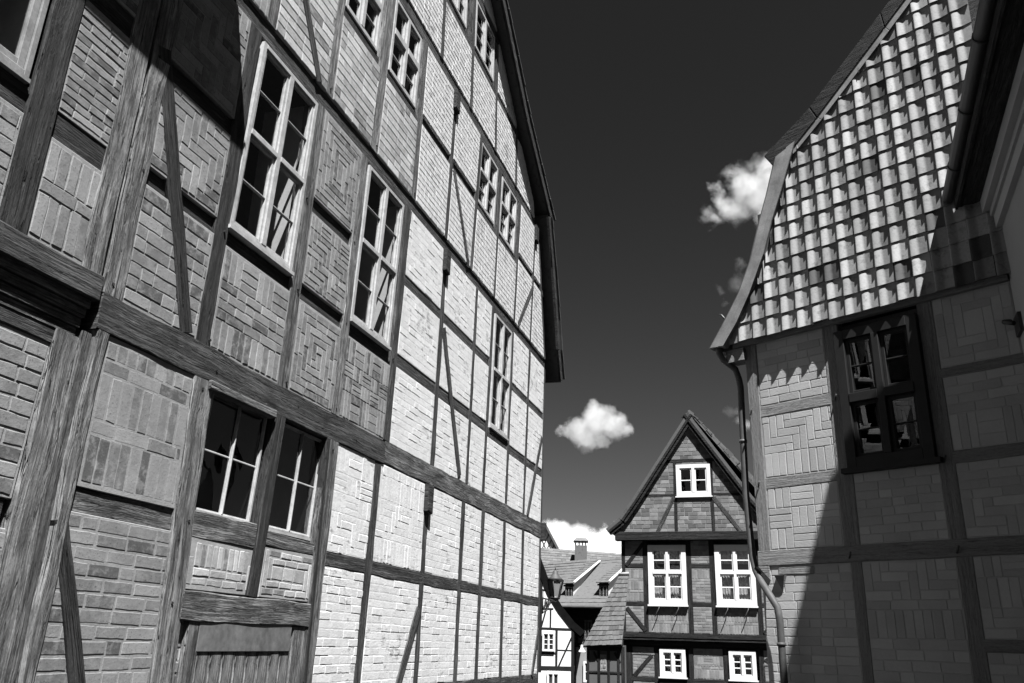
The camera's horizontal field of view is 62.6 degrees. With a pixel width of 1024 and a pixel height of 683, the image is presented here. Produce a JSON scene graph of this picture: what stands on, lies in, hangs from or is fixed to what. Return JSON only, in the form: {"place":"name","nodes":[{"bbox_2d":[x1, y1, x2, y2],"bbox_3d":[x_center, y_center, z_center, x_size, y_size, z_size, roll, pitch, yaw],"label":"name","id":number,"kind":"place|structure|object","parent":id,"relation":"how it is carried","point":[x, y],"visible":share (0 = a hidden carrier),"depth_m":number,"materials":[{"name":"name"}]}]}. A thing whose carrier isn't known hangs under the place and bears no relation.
{"place":"outdoors","nodes":[
{"label":"outdoors","id":0,"kind":"place"},
{"bbox_2d":[508,0,888,553],"label":"sky","id":1,"kind":"structure","parent":0,"point":[655,122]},
{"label":"street","id":2,"kind":"structure","parent":0,"visible":0},
{"bbox_2d":[0,0,161,682],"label":"timber framed house","id":3,"kind":"structure","parent":2,"relation":"on","point":[72,74],"depth_m":5.02,"materials":[{"name":"grey wood"}]},
{"bbox_2d":[0,0,49,84],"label":"window","id":4,"kind":"structure","parent":3,"relation":"in","point":[21,21],"depth_m":5.03,"materials":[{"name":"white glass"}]},
{"bbox_2d":[16,0,564,682],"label":"timber framed house","id":5,"kind":"structure","parent":2,"relation":"on","point":[322,326],"depth_m":8.02,"materials":[{"name":"grey wood"}]},
{"bbox_2d":[195,394,266,521],"bbox_3d":[-2.631,0.963,6.750,0.910,0.940,0.824,-4,-21,16],"label":"window","id":6,"kind":"structure","parent":5,"relation":"in","point":[234,440],"depth_m":7.07,"materials":[{"name":"black glass"}]},
{"bbox_2d":[193,622,291,682],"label":"door","id":7,"kind":"structure","parent":5,"relation":"in","point":[226,652],"depth_m":6.48,"materials":[{"name":"grey wood"}]},
{"bbox_2d":[228,41,317,276],"bbox_3d":[-2.358,-1.602,7.576,0.630,1.890,1.044,-4,-21,16],"label":"window","id":8,"kind":"structure","parent":5,"relation":"in","point":[259,220],"depth_m":7.85,"materials":[{"name":"white paint"}]},
{"bbox_2d":[268,423,321,540],"bbox_3d":[-2.344,1.288,7.627,0.910,0.940,0.784,-4,-21,16],"label":"window","id":9,"kind":"structure","parent":5,"relation":"in","point":[292,483],"depth_m":7.90,"materials":[{"name":"black glass"}]},
{"bbox_2d":[345,0,383,52],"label":"window","id":10,"kind":"structure","parent":5,"relation":"in","point":[367,14],"depth_m":9.77,"materials":[{"name":"white paint"}]},
{"bbox_2d":[350,165,403,350],"bbox_3d":[-1.751,-0.908,9.452,0.630,1.890,1.034,-4,-21,16],"label":"window","id":11,"kind":"structure","parent":5,"relation":"in","point":[374,289],"depth_m":9.70,"materials":[{"name":"white paint"}]},
{"bbox_2d":[388,0,421,108],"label":"window","id":12,"kind":"structure","parent":5,"relation":"in","point":[406,42],"depth_m":10.72,"materials":[{"name":"white paint"}]},
{"bbox_2d":[450,0,467,28],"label":"window","id":13,"kind":"structure","parent":5,"relation":"in","point":[460,7],"depth_m":12.95,"materials":[{"name":"white paint"}]},
{"bbox_2d":[475,0,494,82],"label":"window","id":14,"kind":"structure","parent":5,"relation":"in","point":[484,36],"depth_m":14.00,"materials":[{"name":"white paint"}]},
{"bbox_2d":[478,143,497,224],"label":"window","id":15,"kind":"structure","parent":5,"relation":"in","point":[489,170],"depth_m":13.68,"materials":[{"name":"white paint"}]},
{"bbox_2d":[488,313,511,440],"bbox_3d":[-0.445,0.587,13.493,0.625,1.880,0.989,-4,-21,16],"label":"window","id":16,"kind":"structure","parent":5,"relation":"in","point":[498,379],"depth_m":13.54,"materials":[{"name":"white paint"}]},
{"bbox_2d":[499,176,516,253],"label":"window","id":17,"kind":"structure","parent":5,"relation":"in","point":[508,206],"depth_m":14.64,"materials":[{"name":"white paint"}]},
{"bbox_2d":[542,565,563,613],"bbox_3d":[0.692,4.481,15.262,0.320,0.900,1.070,-4,-21,16],"label":"street lantern","id":18,"kind":"object","parent":5,"relation":"attached to","point":[555,580],"visible":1,"depth_m":15.51,"materials":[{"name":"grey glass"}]},
{"bbox_2d":[541,527,566,549],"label":"lattice gable house","id":19,"kind":"structure","parent":2,"relation":"on","point":[549,542],"depth_m":49.91,"materials":[{"name":"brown paint"}]},
{"bbox_2d":[538,559,584,682],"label":"timber framed house","id":20,"kind":"structure","parent":2,"relation":"on","point":[559,627],"depth_m":23.98,"materials":[{"name":"white paint"}]},
{"bbox_2d":[542,633,554,651],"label":"window","id":21,"kind":"structure","parent":20,"relation":"in","point":[548,639],"depth_m":23.96,"materials":[{"name":"white paint"}]},
{"bbox_2d":[547,672,559,682],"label":"window","id":22,"kind":"structure","parent":20,"relation":"in","point":[552,677],"depth_m":23.63,"materials":[{"name":"white paint"}]},
{"bbox_2d":[541,538,620,564],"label":"chimney house","id":23,"kind":"structure","parent":2,"relation":"on","point":[580,552],"depth_m":44.23,"materials":[{"name":"grey tile"}]},
{"bbox_2d":[544,557,623,682],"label":"dormer house","id":24,"kind":"structure","parent":2,"relation":"on","point":[588,585],"depth_m":30.88,"materials":[{"name":"grey tile"}]},
{"bbox_2d":[583,662,586,681],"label":"window","id":25,"kind":"structure","parent":24,"relation":"in","point":[584,663],"depth_m":29.12,"materials":[{"name":"white paint"}]},
{"bbox_2d":[584,620,591,639],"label":"window","id":26,"kind":"structure","parent":24,"relation":"in","point":[587,623],"depth_m":29.65,"materials":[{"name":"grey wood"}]},
{"bbox_2d":[583,572,629,682],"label":"annex","id":27,"kind":"object","parent":2,"relation":"on","point":[606,655],"visible":0.98,"depth_m":19.00,"materials":[{"name":"grey tile"}]},
{"bbox_2d":[578,642,585,652],"bbox_3d":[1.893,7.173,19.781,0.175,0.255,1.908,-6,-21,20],"label":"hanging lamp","id":28,"kind":"object","parent":27,"relation":"hanging from","point":[581,650],"visible":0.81,"depth_m":18.96,"materials":[{"name":"white metal"}]},
{"bbox_2d":[606,410,768,682],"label":"gabled house","id":29,"kind":"structure","parent":2,"relation":"on","point":[694,612],"depth_m":20.11,"materials":[{"name":"brick"}]},
{"bbox_2d":[647,545,688,606],"bbox_3d":[3.802,5.700,20.453,0.950,1.425,0.660,-5,-21,17],"label":"window","id":30,"kind":"structure","parent":29,"relation":"in","point":[667,572],"depth_m":20.25,"materials":[{"name":"white paint"}]},
{"bbox_2d":[659,648,688,678],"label":"window","id":31,"kind":"structure","parent":29,"relation":"in","point":[673,662],"depth_m":19.65,"materials":[{"name":"white paint"}]},
{"bbox_2d":[675,464,712,497],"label":"window","id":32,"kind":"structure","parent":29,"relation":"in","point":[692,480],"depth_m":20.76,"materials":[{"name":"white paint"}]},
{"bbox_2d":[714,545,757,607],"bbox_3d":[5.315,5.580,19.987,0.950,1.425,0.660,-5,-21,17],"label":"window","id":33,"kind":"structure","parent":29,"relation":"in","point":[735,578],"depth_m":19.78,"materials":[{"name":"white paint"}]},
{"bbox_2d":[728,650,758,681],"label":"window","id":34,"kind":"structure","parent":29,"relation":"in","point":[742,664],"depth_m":19.18,"materials":[{"name":"white paint"}]},
{"bbox_2d":[709,0,1023,682],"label":"tile hung house","id":35,"kind":"structure","parent":2,"relation":"on","point":[868,339],"depth_m":8.27,"materials":[{"name":"paint"}]},
{"bbox_2d":[833,313,943,474],"bbox_3d":[3.891,0.616,8.433,0.960,1.460,0.930,19,-26,-40],"label":"window","id":36,"kind":"structure","parent":35,"relation":"in","point":[887,422],"depth_m":8.25,"materials":[{"name":"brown paint"}]},
{"bbox_2d":[942,0,1023,354],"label":"plastered house","id":37,"kind":"structure","parent":2,"relation":"on","point":[985,166],"depth_m":6.78,"materials":[{"name":"paint"}]}
]}

